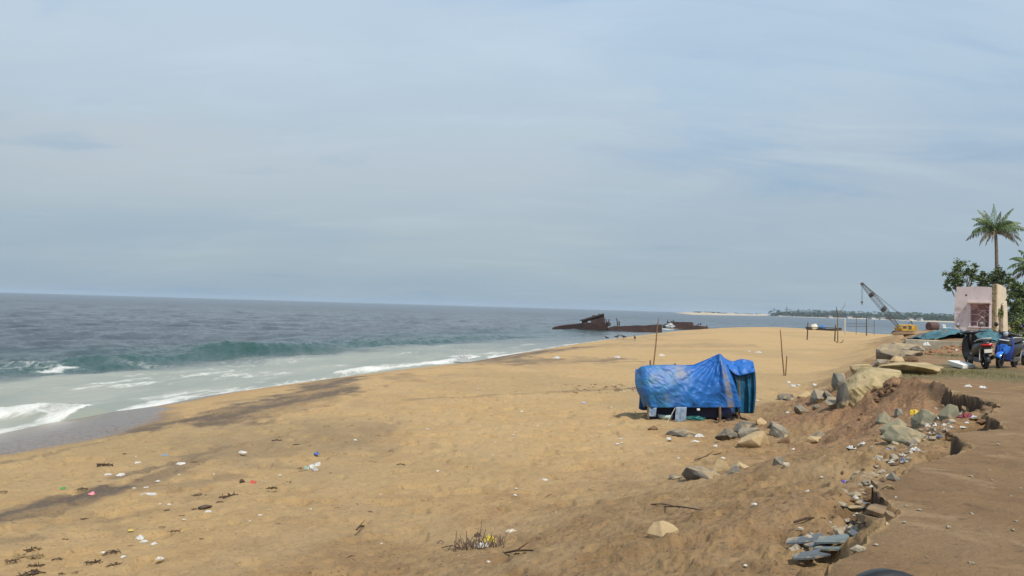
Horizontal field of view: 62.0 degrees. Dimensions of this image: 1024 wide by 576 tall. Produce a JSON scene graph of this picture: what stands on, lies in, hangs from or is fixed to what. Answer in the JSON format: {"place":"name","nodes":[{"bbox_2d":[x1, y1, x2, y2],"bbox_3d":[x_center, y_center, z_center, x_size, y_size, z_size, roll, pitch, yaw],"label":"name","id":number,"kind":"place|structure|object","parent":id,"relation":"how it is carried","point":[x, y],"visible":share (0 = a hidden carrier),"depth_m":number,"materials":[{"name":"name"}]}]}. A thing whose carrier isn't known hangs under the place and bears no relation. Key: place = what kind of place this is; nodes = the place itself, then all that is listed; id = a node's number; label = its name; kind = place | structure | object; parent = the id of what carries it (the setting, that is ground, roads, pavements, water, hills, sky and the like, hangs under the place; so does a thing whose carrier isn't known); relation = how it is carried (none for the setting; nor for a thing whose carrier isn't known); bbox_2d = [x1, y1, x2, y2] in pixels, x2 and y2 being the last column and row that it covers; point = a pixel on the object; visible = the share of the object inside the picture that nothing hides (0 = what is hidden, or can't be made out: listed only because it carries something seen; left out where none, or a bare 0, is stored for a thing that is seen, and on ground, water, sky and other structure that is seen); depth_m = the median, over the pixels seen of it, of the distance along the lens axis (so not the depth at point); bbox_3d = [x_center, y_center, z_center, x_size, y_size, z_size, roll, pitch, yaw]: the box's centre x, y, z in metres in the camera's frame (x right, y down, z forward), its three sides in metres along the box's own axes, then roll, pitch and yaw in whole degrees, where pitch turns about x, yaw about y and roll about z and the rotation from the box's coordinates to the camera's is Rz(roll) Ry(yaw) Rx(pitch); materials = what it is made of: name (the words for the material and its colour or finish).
{"place":"outdoors","nodes":[
{"label":"outdoors","id":0,"kind":"place"},
{"bbox_2d":[0,292,1008,433],"bbox_3d":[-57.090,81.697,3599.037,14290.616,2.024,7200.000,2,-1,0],"label":"sea","id":1,"kind":"structure","parent":0,"point":[64,357],"depth_m":91.25,"materials":[{"name":"liquid"}]},
{"bbox_2d":[450,349,476,362],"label":"wave spray","id":2,"kind":"object","parent":1,"relation":"on","point":[463,358],"visible":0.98,"depth_m":57.73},
{"bbox_2d":[552,313,661,331],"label":"shipwreck","id":3,"kind":"object","parent":1,"relation":"in","point":[598,322],"visible":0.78,"depth_m":169.73,"materials":[{"name":"metal"}]},
{"bbox_2d":[663,320,707,328],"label":"shipwreck","id":4,"kind":"object","parent":1,"relation":"in","point":[683,325],"visible":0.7,"depth_m":203.09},
{"bbox_2d":[0,326,1010,575],"bbox_3d":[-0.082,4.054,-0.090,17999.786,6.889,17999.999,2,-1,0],"label":"sand beach","id":5,"kind":"structure","parent":0,"point":[530,416],"depth_m":16.57,"materials":[{"name":"sand"}]},
{"bbox_2d":[17,552,44,558],"bbox_3d":[-5.261,2.932,9.332,0.267,0.091,0.171,2,-1,-3],"label":"straw tangle","id":6,"kind":"object","parent":5,"relation":"on","point":[35,556],"visible":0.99,"depth_m":9.31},
{"bbox_2d":[17,569,45,575],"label":"seaweed clump","id":7,"kind":"object","parent":5,"relation":"on","point":[34,572],"visible":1,"depth_m":8.67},
{"bbox_2d":[23,546,41,552],"bbox_3d":[-5.400,2.945,9.602,0.184,0.073,0.179,3,-2,-44],"label":"seaweed clump","id":8,"kind":"object","parent":5,"relation":"on","point":[29,550],"visible":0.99,"depth_m":9.59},
{"bbox_2d":[84,559,101,563],"bbox_3d":[-4.469,2.930,9.095,0.195,0.064,0.154,2,-1,-16],"label":"seaweed clump","id":9,"kind":"object","parent":5,"relation":"on","point":[91,562],"visible":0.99,"depth_m":9.09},
{"bbox_2d":[198,505,211,509],"bbox_3d":[-4.215,3.010,11.694,0.193,0.073,0.090,-4,0,-17],"label":"coconut husk","id":10,"kind":"object","parent":5,"relation":"on","point":[202,507],"visible":1,"depth_m":11.67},
{"bbox_2d":[653,318,658,364],"bbox_3d":[6.405,2.712,38.208,0.304,2.737,0.067,2,-1,0],"label":"wooden stake","id":11,"kind":"object","parent":5,"relation":"on","point":[655,343],"visible":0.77,"depth_m":38.19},
{"bbox_2d":[658,414,673,419],"bbox_3d":[3.869,3.241,21.483,0.400,0.120,0.400,2,-1,0],"label":"basin","id":12,"kind":"object","parent":5,"relation":"on","point":[665,417],"visible":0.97,"depth_m":21.33,"materials":[{"name":"white plastic"}]},
{"bbox_2d":[635,354,755,422],"bbox_3d":[4.651,2.561,21.715,3.089,1.850,1.808,2,-1,0],"label":"beach shelter","id":13,"kind":"object","parent":5,"relation":"on","point":[707,388],"visible":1,"depth_m":21.24,"materials":[{"name":"plastic"}]},
{"bbox_2d":[780,330,786,375],"bbox_3d":[12.354,3.045,38.796,0.365,2.295,0.089,1,-1,9],"label":"wooden stake","id":14,"kind":"object","parent":5,"relation":"on","point":[784,373],"visible":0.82,"depth_m":38.76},
{"bbox_2d":[806,324,841,330],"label":"canoe","id":15,"kind":"object","parent":5,"relation":"on","point":[815,325],"visible":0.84,"depth_m":157.70,"materials":[{"name":"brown wood"}]},
{"bbox_2d":[806,323,841,340],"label":"goal frame","id":16,"kind":"object","parent":5,"relation":"on","point":[821,327],"visible":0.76,"depth_m":95.74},
{"bbox_2d":[836,305,844,341],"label":"forked pole","id":17,"kind":"object","parent":5,"relation":"on","point":[837,321],"visible":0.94,"depth_m":89.67,"materials":[{"name":"brown wood"}]},
{"bbox_2d":[844,318,874,335],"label":"goal frame","id":18,"kind":"object","parent":5,"relation":"on","point":[856,326],"visible":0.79,"depth_m":124.53,"materials":[{"name":"grey metal"}]},
{"bbox_2d":[860,282,917,332],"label":"crawler crane","id":19,"kind":"object","parent":5,"relation":"on","point":[908,327],"visible":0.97,"depth_m":140.76,"materials":[{"name":"metal"}]},
{"bbox_2d":[925,322,939,330],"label":"rusty tank","id":20,"kind":"object","parent":5,"relation":"on","point":[930,326],"visible":0.93,"depth_m":149.38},
{"bbox_2d":[942,258,979,296],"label":"leafy tree","id":21,"kind":"object","parent":5,"relation":"on","point":[957,275],"visible":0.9,"depth_m":63.94,"materials":[{"name":"green plant"}]},
{"bbox_2d":[966,204,1023,268],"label":"palm tree","id":22,"kind":"object","parent":5,"relation":"on","point":[1002,226],"visible":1,"depth_m":107.96,"materials":[{"name":"green plant"}]},
{"bbox_2d":[975,265,1015,293],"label":"leafy tree","id":23,"kind":"object","parent":5,"relation":"on","point":[998,275],"visible":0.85,"depth_m":69.98,"materials":[{"name":"green plant"}]},
{"bbox_2d":[1007,250,1023,278],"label":"palm tree","id":24,"kind":"object","parent":5,"relation":"on","point":[1020,266],"visible":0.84,"depth_m":82.58,"materials":[{"name":"green plant"}]},
{"bbox_2d":[0,0,1023,315],"label":"sky","id":25,"kind":"structure","parent":0,"point":[727,156],"materials":[{"name":"blue"}]},
{"bbox_2d":[178,330,1004,575],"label":"earth bank","id":26,"kind":"structure","parent":0,"point":[730,530],"depth_m":9.80,"materials":[{"name":"soil"}]},
{"bbox_2d":[437,521,509,551],"bbox_3d":[-0.473,2.857,9.805,1.003,0.389,0.455,1,-1,22],"label":"dry shrub","id":27,"kind":"object","parent":26,"relation":"on","point":[465,544],"visible":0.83,"depth_m":9.70,"materials":[{"name":"plant"}]},
{"bbox_2d":[502,542,533,553],"bbox_3d":[0.107,2.640,8.511,0.081,0.272,0.880,2,-1,-25],"label":"driftwood stick","id":28,"kind":"object","parent":26,"relation":"on","point":[517,550],"visible":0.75,"depth_m":8.53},
{"bbox_2d":[647,520,678,538],"bbox_3d":[1.287,2.098,7.258,0.197,0.206,0.226,2,-1,-32],"label":"boulder","id":29,"kind":"object","parent":26,"relation":"on","point":[659,529],"visible":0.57,"depth_m":7.24,"materials":[{"name":"stone"}]},
{"bbox_2d":[669,474,681,479],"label":"boulder","id":30,"kind":"object","parent":26,"relation":"on","point":[674,476],"visible":0.84,"depth_m":13.77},
{"bbox_2d":[666,429,696,436],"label":"boulder","id":31,"kind":"object","parent":26,"relation":"on","point":[681,432],"visible":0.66,"depth_m":18.65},
{"bbox_2d":[664,506,703,510],"bbox_3d":[1.793,2.310,8.904,0.035,0.457,2.111,2,-1,0],"label":"driftwood stick","id":32,"kind":"object","parent":26,"relation":"on","point":[684,507],"visible":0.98,"depth_m":8.85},
{"bbox_2d":[686,415,705,419],"bbox_3d":[4.573,3.241,21.287,0.560,0.111,0.306,2,-1,0],"label":"fishing net","id":33,"kind":"object","parent":26,"relation":"on","point":[694,417],"visible":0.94,"depth_m":21.21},
{"bbox_2d":[682,466,719,479],"bbox_3d":[2.868,2.852,12.888,0.587,0.317,0.490,2,-1,0],"label":"boulder","id":34,"kind":"object","parent":26,"relation":"on","point":[694,472],"visible":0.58,"depth_m":12.76,"materials":[{"name":"stone"}]},
{"bbox_2d":[711,459,730,471],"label":"boulder","id":35,"kind":"object","parent":26,"relation":"on","point":[720,465],"visible":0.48,"depth_m":13.96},
{"bbox_2d":[715,428,736,440],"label":"boulder","id":36,"kind":"object","parent":26,"relation":"on","point":[726,434],"visible":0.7,"depth_m":18.40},
{"bbox_2d":[717,408,734,419],"bbox_3d":[5.373,3.133,21.578,0.456,0.445,0.392,1,-2,38],"label":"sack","id":37,"kind":"object","parent":26,"relation":"on","point":[726,413],"visible":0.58,"depth_m":21.42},
{"bbox_2d":[727,464,740,474],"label":"boulder","id":38,"kind":"object","parent":26,"relation":"on","point":[734,468],"visible":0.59,"depth_m":12.45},
{"bbox_2d":[736,462,748,468],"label":"boulder","id":39,"kind":"object","parent":26,"relation":"on","point":[741,465],"visible":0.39,"depth_m":13.41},
{"bbox_2d":[733,421,754,433],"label":"boulder","id":40,"kind":"object","parent":26,"relation":"on","point":[739,425],"visible":0.55,"depth_m":19.40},
{"bbox_2d":[737,427,759,437],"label":"boulder","id":41,"kind":"object","parent":26,"relation":"on","point":[743,431],"visible":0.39,"depth_m":18.42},
{"bbox_2d":[737,431,769,447],"bbox_3d":[4.926,3.178,17.475,0.520,0.521,0.562,0,-2,45],"label":"boulder","id":42,"kind":"object","parent":26,"relation":"on","point":[757,439],"visible":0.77,"depth_m":17.31,"materials":[{"name":"stone"}]},
{"bbox_2d":[756,418,766,424],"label":"boulder","id":43,"kind":"object","parent":26,"relation":"on","point":[760,421],"visible":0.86,"depth_m":20.43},
{"bbox_2d":[773,456,784,465],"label":"boulder","id":44,"kind":"object","parent":26,"relation":"on","point":[779,460],"visible":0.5,"depth_m":10.89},
{"bbox_2d":[769,423,789,438],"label":"boulder","id":45,"kind":"object","parent":26,"relation":"on","point":[778,431],"visible":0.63,"depth_m":18.61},
{"bbox_2d":[777,437,789,442],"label":"boulder","id":46,"kind":"object","parent":26,"relation":"on","point":[785,440],"visible":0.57,"depth_m":17.86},
{"bbox_2d":[777,393,794,399],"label":"boulder","id":47,"kind":"object","parent":26,"relation":"on","point":[784,396],"visible":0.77,"depth_m":27.44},
{"bbox_2d":[794,404,809,413],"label":"boulder","id":48,"kind":"object","parent":26,"relation":"on","point":[800,409],"visible":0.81,"depth_m":20.77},
{"bbox_2d":[797,391,810,398],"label":"boulder","id":49,"kind":"object","parent":26,"relation":"on","point":[806,394],"visible":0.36,"depth_m":23.53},
{"bbox_2d":[786,533,822,544],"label":"slate rock slabs","id":50,"kind":"object","parent":26,"relation":"on","point":[801,539],"visible":0.7,"depth_m":6.30,"materials":[{"name":"stone"}]},
{"bbox_2d":[793,517,825,522],"bbox_3d":[2.343,1.830,6.727,0.258,0.052,0.054,2,-1,-3],"label":"driftwood stick","id":51,"kind":"object","parent":26,"relation":"on","point":[801,519],"visible":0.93,"depth_m":6.70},
{"bbox_2d":[791,548,830,559],"bbox_3d":[2.025,1.822,5.811,0.265,0.012,0.116,-5,5,-12],"label":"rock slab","id":52,"kind":"object","parent":26,"relation":"on","point":[811,554],"visible":1,"depth_m":5.79,"materials":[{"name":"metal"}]},
{"bbox_2d":[806,436,820,442],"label":"boulder","id":53,"kind":"object","parent":26,"relation":"on","point":[812,439],"visible":0.9,"depth_m":17.25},
{"bbox_2d":[804,541,828,547],"bbox_3d":[2.229,1.822,6.098,0.297,0.013,0.106,-5,-4,-20],"label":"roofing sheet","id":54,"kind":"object","parent":26,"relation":"on","point":[811,544],"visible":0.4,"depth_m":6.04,"materials":[{"name":"metal"}]},
{"bbox_2d":[809,389,825,404],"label":"boulder","id":55,"kind":"object","parent":26,"relation":"on","point":[817,396],"visible":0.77,"depth_m":21.60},
{"bbox_2d":[811,431,824,437],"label":"boulder","id":56,"kind":"object","parent":26,"relation":"on","point":[819,434],"visible":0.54,"depth_m":17.47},
{"bbox_2d":[813,546,839,550],"bbox_3d":[2.203,1.820,5.956,0.185,0.012,0.108,-6,-8,23],"label":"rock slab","id":57,"kind":"object","parent":26,"relation":"on","point":[830,548],"visible":0.95,"depth_m":5.93,"materials":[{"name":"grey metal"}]},
{"bbox_2d":[816,534,848,543],"bbox_3d":[2.285,1.777,6.027,0.279,0.012,0.135,-5,6,6],"label":"roofing sheet","id":58,"kind":"object","parent":57,"relation":"on","point":[836,539],"visible":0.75,"depth_m":6.01,"materials":[{"name":"grey metal"}]},
{"bbox_2d":[823,390,831,398],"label":"boulder","id":59,"kind":"object","parent":26,"relation":"on","point":[826,393],"visible":0.57,"depth_m":21.48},
{"bbox_2d":[825,396,835,408],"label":"boulder","id":60,"kind":"object","parent":26,"relation":"on","point":[830,401],"visible":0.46,"depth_m":19.46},
{"bbox_2d":[831,373,845,389],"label":"boulder","id":61,"kind":"object","parent":26,"relation":"on","point":[838,379],"visible":0.66,"depth_m":21.73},
{"bbox_2d":[834,529,844,534],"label":"rubble stone","id":62,"kind":"object","parent":26,"relation":"on","point":[837,532],"visible":0.45,"depth_m":6.19,"materials":[{"name":"stone"}]},
{"bbox_2d":[836,382,849,408],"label":"boulder","id":63,"kind":"object","parent":26,"relation":"on","point":[842,398],"visible":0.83,"depth_m":19.20,"materials":[{"name":"stone"}]},
{"bbox_2d":[838,501,848,508],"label":"boulder","id":64,"kind":"object","parent":26,"relation":"on","point":[843,505],"visible":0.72,"depth_m":7.23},
{"bbox_2d":[848,528,857,536],"bbox_3d":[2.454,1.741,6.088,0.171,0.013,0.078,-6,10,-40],"label":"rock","id":65,"kind":"object","parent":26,"relation":"on","point":[852,532],"visible":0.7,"depth_m":6.06,"materials":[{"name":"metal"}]},
{"bbox_2d":[847,505,863,510],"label":"boulder","id":66,"kind":"object","parent":26,"relation":"on","point":[854,507],"visible":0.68,"depth_m":7.25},
{"bbox_2d":[850,364,871,373],"bbox_3d":[9.128,2.145,22.125,0.612,0.354,0.500,2,-1,0],"label":"rock slab","id":67,"kind":"object","parent":26,"relation":"on","point":[854,369],"visible":0.36,"depth_m":22.04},
{"bbox_2d":[862,494,870,501],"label":"earth clod","id":68,"kind":"object","parent":26,"relation":"on","point":[867,498],"visible":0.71,"depth_m":7.30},
{"bbox_2d":[856,514,879,521],"bbox_3d":[2.546,1.646,6.054,0.202,0.043,0.111,3,-11,43],"label":"road crust","id":69,"kind":"object","parent":26,"relation":"on","point":[861,517],"visible":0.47,"depth_m":6.04},
{"bbox_2d":[864,488,871,495],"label":"earth clod","id":70,"kind":"object","parent":26,"relation":"on","point":[867,491],"visible":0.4,"depth_m":7.54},
{"bbox_2d":[845,367,901,406],"bbox_3d":[8.343,2.373,19.640,1.359,1.003,1.832,1,-1,20],"label":"boulder","id":71,"kind":"object","parent":26,"relation":"on","point":[859,386],"visible":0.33,"depth_m":19.21,"materials":[{"name":"stone"}]},
{"bbox_2d":[865,504,886,516],"bbox_3d":[2.679,1.612,6.132,0.173,0.031,0.236,-7,10,-42],"label":"road crust","id":72,"kind":"object","parent":26,"relation":"on","point":[877,510],"visible":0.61,"depth_m":6.14},
{"bbox_2d":[870,479,882,487],"bbox_3d":[3.379,1.813,7.737,0.253,0.036,0.144,24,15,20],"label":"road crust","id":73,"kind":"object","parent":26,"relation":"on","point":[874,483],"visible":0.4,"depth_m":7.75},
{"bbox_2d":[874,359,888,366],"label":"boulder","id":74,"kind":"object","parent":26,"relation":"on","point":[878,361],"visible":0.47,"depth_m":23.76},
{"bbox_2d":[875,411,890,424],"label":"boulder","id":75,"kind":"object","parent":26,"relation":"on","point":[884,417],"visible":0.41,"depth_m":15.62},
{"bbox_2d":[883,510,894,520],"bbox_3d":[2.618,1.587,5.908,0.071,0.049,0.105,10,17,-23],"label":"road crust","id":76,"kind":"object","parent":26,"relation":"on","point":[888,515],"visible":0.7,"depth_m":5.89},
{"bbox_2d":[876,344,904,359],"bbox_3d":[12.320,2.221,27.718,0.890,0.823,0.650,1,-1,25],"label":"boulder","id":77,"kind":"object","parent":26,"relation":"on","point":[887,351],"visible":0.51,"depth_m":27.57,"materials":[{"name":"stone"}]},
{"bbox_2d":[878,418,908,433],"bbox_3d":[6.542,2.402,14.524,0.475,0.351,0.371,2,-1,-23],"label":"boulder","id":78,"kind":"object","parent":26,"relation":"on","point":[885,427],"visible":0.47,"depth_m":14.49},
{"bbox_2d":[894,408,902,417],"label":"boulder","id":79,"kind":"object","parent":26,"relation":"on","point":[898,412],"visible":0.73,"depth_m":15.63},
{"bbox_2d":[880,425,922,443],"bbox_3d":[5.592,2.148,12.155,0.478,0.352,0.456,2,-1,-28],"label":"boulder","id":80,"kind":"object","parent":26,"relation":"on","point":[898,433],"visible":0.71,"depth_m":12.12,"materials":[{"name":"stone"}]},
{"bbox_2d":[891,331,914,335],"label":"spoil heap","id":81,"kind":"object","parent":26,"relation":"on","point":[903,333],"visible":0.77,"depth_m":77.88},
{"bbox_2d":[891,342,925,350],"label":"wall slab","id":82,"kind":"structure","parent":26,"relation":"on","point":[904,346],"depth_m":35.87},
{"bbox_2d":[877,362,943,374],"bbox_3d":[9.794,2.030,21.088,1.512,0.361,1.307,1,-2,36],"label":"rock slab","id":83,"kind":"object","parent":26,"relation":"on","point":[916,368],"visible":0.66,"depth_m":20.67,"materials":[{"name":"stone"}]},
{"bbox_2d":[904,438,917,446],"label":"boulder","id":84,"kind":"object","parent":26,"relation":"on","point":[914,441],"visible":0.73,"depth_m":11.87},
{"bbox_2d":[905,339,940,348],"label":"concrete slab","id":85,"kind":"structure","parent":26,"relation":"on","point":[935,344],"depth_m":36.76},
{"bbox_2d":[910,409,936,428],"bbox_3d":[6.881,2.244,14.243,0.345,0.446,0.314,2,-1,0],"label":"boulder","id":86,"kind":"object","parent":26,"relation":"on","point":[920,418],"visible":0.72,"depth_m":14.16,"materials":[{"name":"stone"}]},
{"bbox_2d":[936,404,959,420],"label":"boulder","id":87,"kind":"object","parent":26,"relation":"on","point":[949,411],"visible":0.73,"depth_m":13.94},
{"bbox_2d":[903,328,995,342],"bbox_3d":[20.809,2.468,40.549,4.221,1.132,2.889,2,-1,-12],"label":"netting sheet","id":88,"kind":"object","parent":26,"relation":"on","point":[947,333],"visible":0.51,"depth_m":39.75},
{"bbox_2d":[956,412,971,417],"bbox_3d":[7.368,2.060,13.834,0.264,0.081,0.334,1,-2,37],"label":"red cloth","id":89,"kind":"object","parent":26,"relation":"on","point":[967,415],"visible":0.8,"depth_m":13.74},
{"bbox_2d":[680,312,776,315],"bbox_3d":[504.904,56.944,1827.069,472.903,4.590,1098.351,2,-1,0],"label":"sand spit","id":90,"kind":"structure","parent":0,"point":[700,313],"depth_m":1622.97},
{"bbox_2d":[781,316,953,322],"bbox_3d":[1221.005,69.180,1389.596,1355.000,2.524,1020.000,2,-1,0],"label":"shore","id":91,"kind":"structure","parent":0,"point":[891,319],"depth_m":1401.70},
{"bbox_2d":[768,309,1012,320],"bbox_3d":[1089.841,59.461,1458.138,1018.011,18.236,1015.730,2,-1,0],"label":"woods","id":92,"kind":"object","parent":91,"relation":"on","point":[895,315],"visible":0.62,"depth_m":1746.86,"materials":[{"name":"green plant"}]},
{"bbox_2d":[827,338,1023,575],"bbox_3d":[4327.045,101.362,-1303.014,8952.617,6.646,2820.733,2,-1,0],"label":"dirt road","id":93,"kind":"structure","parent":0,"point":[942,493],"depth_m":6.32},
{"bbox_2d":[850,545,865,552],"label":"boulder","id":94,"kind":"object","parent":93,"relation":"on","point":[856,548],"visible":0.94,"depth_m":4.91,"materials":[{"name":"stone"}]},
{"bbox_2d":[856,568,912,575],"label":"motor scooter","id":95,"kind":"object","parent":93,"relation":"on","point":[881,572],"visible":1,"depth_m":0.99,"materials":[{"name":"metal"}]},
{"bbox_2d":[886,472,899,480],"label":"boulder","id":96,"kind":"object","parent":93,"relation":"on","point":[892,476],"visible":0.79,"depth_m":7.05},
{"bbox_2d":[890,356,904,362],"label":"boulder","id":97,"kind":"object","parent":93,"relation":"on","point":[894,359],"visible":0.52,"depth_m":25.67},
{"bbox_2d":[903,356,917,361],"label":"boulder","id":98,"kind":"object","parent":93,"relation":"on","point":[910,358],"visible":0.53,"depth_m":26.63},
{"bbox_2d":[903,350,922,355],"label":"wall slab","id":99,"kind":"structure","parent":93,"relation":"on","point":[912,353],"depth_m":30.40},
{"bbox_2d":[910,346,922,350],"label":"boulder","id":100,"kind":"object","parent":93,"relation":"on","point":[916,348],"visible":0.73,"depth_m":35.29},
{"bbox_2d":[876,352,1023,378],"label":"short grass","id":101,"kind":"structure","parent":93,"relation":"on","point":[944,371],"depth_m":21.55,"materials":[{"name":"plant"}]},
{"bbox_2d":[948,360,974,368],"bbox_3d":[12.641,2.150,23.968,0.594,0.210,0.467,2,-1,-30],"label":"foam block","id":102,"kind":"object","parent":101,"relation":"on","point":[961,364],"depth_m":23.84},
{"bbox_2d":[941,341,961,346],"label":"concrete slab","id":103,"kind":"structure","parent":93,"relation":"on","point":[950,343],"depth_m":37.12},
{"bbox_2d":[956,322,996,368],"bbox_3d":[13.200,1.627,24.237,0.789,1.289,1.827,-4,-2,10],"label":"motor scooter","id":104,"kind":"object","parent":93,"relation":"on","point":[975,348],"visible":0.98,"depth_m":23.95,"materials":[{"name":"metal"}]},
{"bbox_2d":[978,328,1000,337],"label":"netting sheet","id":105,"kind":"object","parent":93,"relation":"on","point":[989,332],"visible":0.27,"depth_m":41.33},
{"bbox_2d":[977,336,1022,341],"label":"netting sheet","id":106,"kind":"object","parent":93,"relation":"on","point":[994,339],"visible":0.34,"depth_m":38.42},
{"bbox_2d":[993,322,1023,367],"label":"motor scooter","id":107,"kind":"object","parent":93,"relation":"on","point":[1008,347],"visible":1,"depth_m":24.19,"materials":[{"name":"metal"}]},
{"bbox_2d":[1002,281,1023,322],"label":"leafy tree","id":108,"kind":"object","parent":93,"relation":"on","point":[1017,297],"visible":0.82,"depth_m":57.59,"materials":[{"name":"green plant"}]},
{"bbox_2d":[1008,316,1023,340],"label":"bush","id":109,"kind":"object","parent":93,"relation":"on","point":[1015,324],"visible":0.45,"depth_m":52.73,"materials":[{"name":"green plant"}]},
{"bbox_2d":[1008,310,1023,327],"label":"bush","id":110,"kind":"object","parent":93,"relation":"on","point":[1016,316],"visible":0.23,"depth_m":55.37,"materials":[{"name":"green plant"}]},
{"bbox_2d":[1020,323,1023,364],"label":"motor scooter","id":111,"kind":"object","parent":93,"relation":"on","point":[1022,355],"visible":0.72,"depth_m":26.06,"materials":[{"name":"rubber"}]},
{"bbox_2d":[954,284,1007,331],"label":"ruined house","id":112,"kind":"structure","parent":0,"point":[974,307],"depth_m":50.86,"materials":[{"name":"pink paint"}]},
{"bbox_2d":[967,302,990,327],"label":"window","id":113,"kind":"structure","parent":112,"relation":"in","point":[979,303],"depth_m":50.49,"materials":[{"name":"paint"}]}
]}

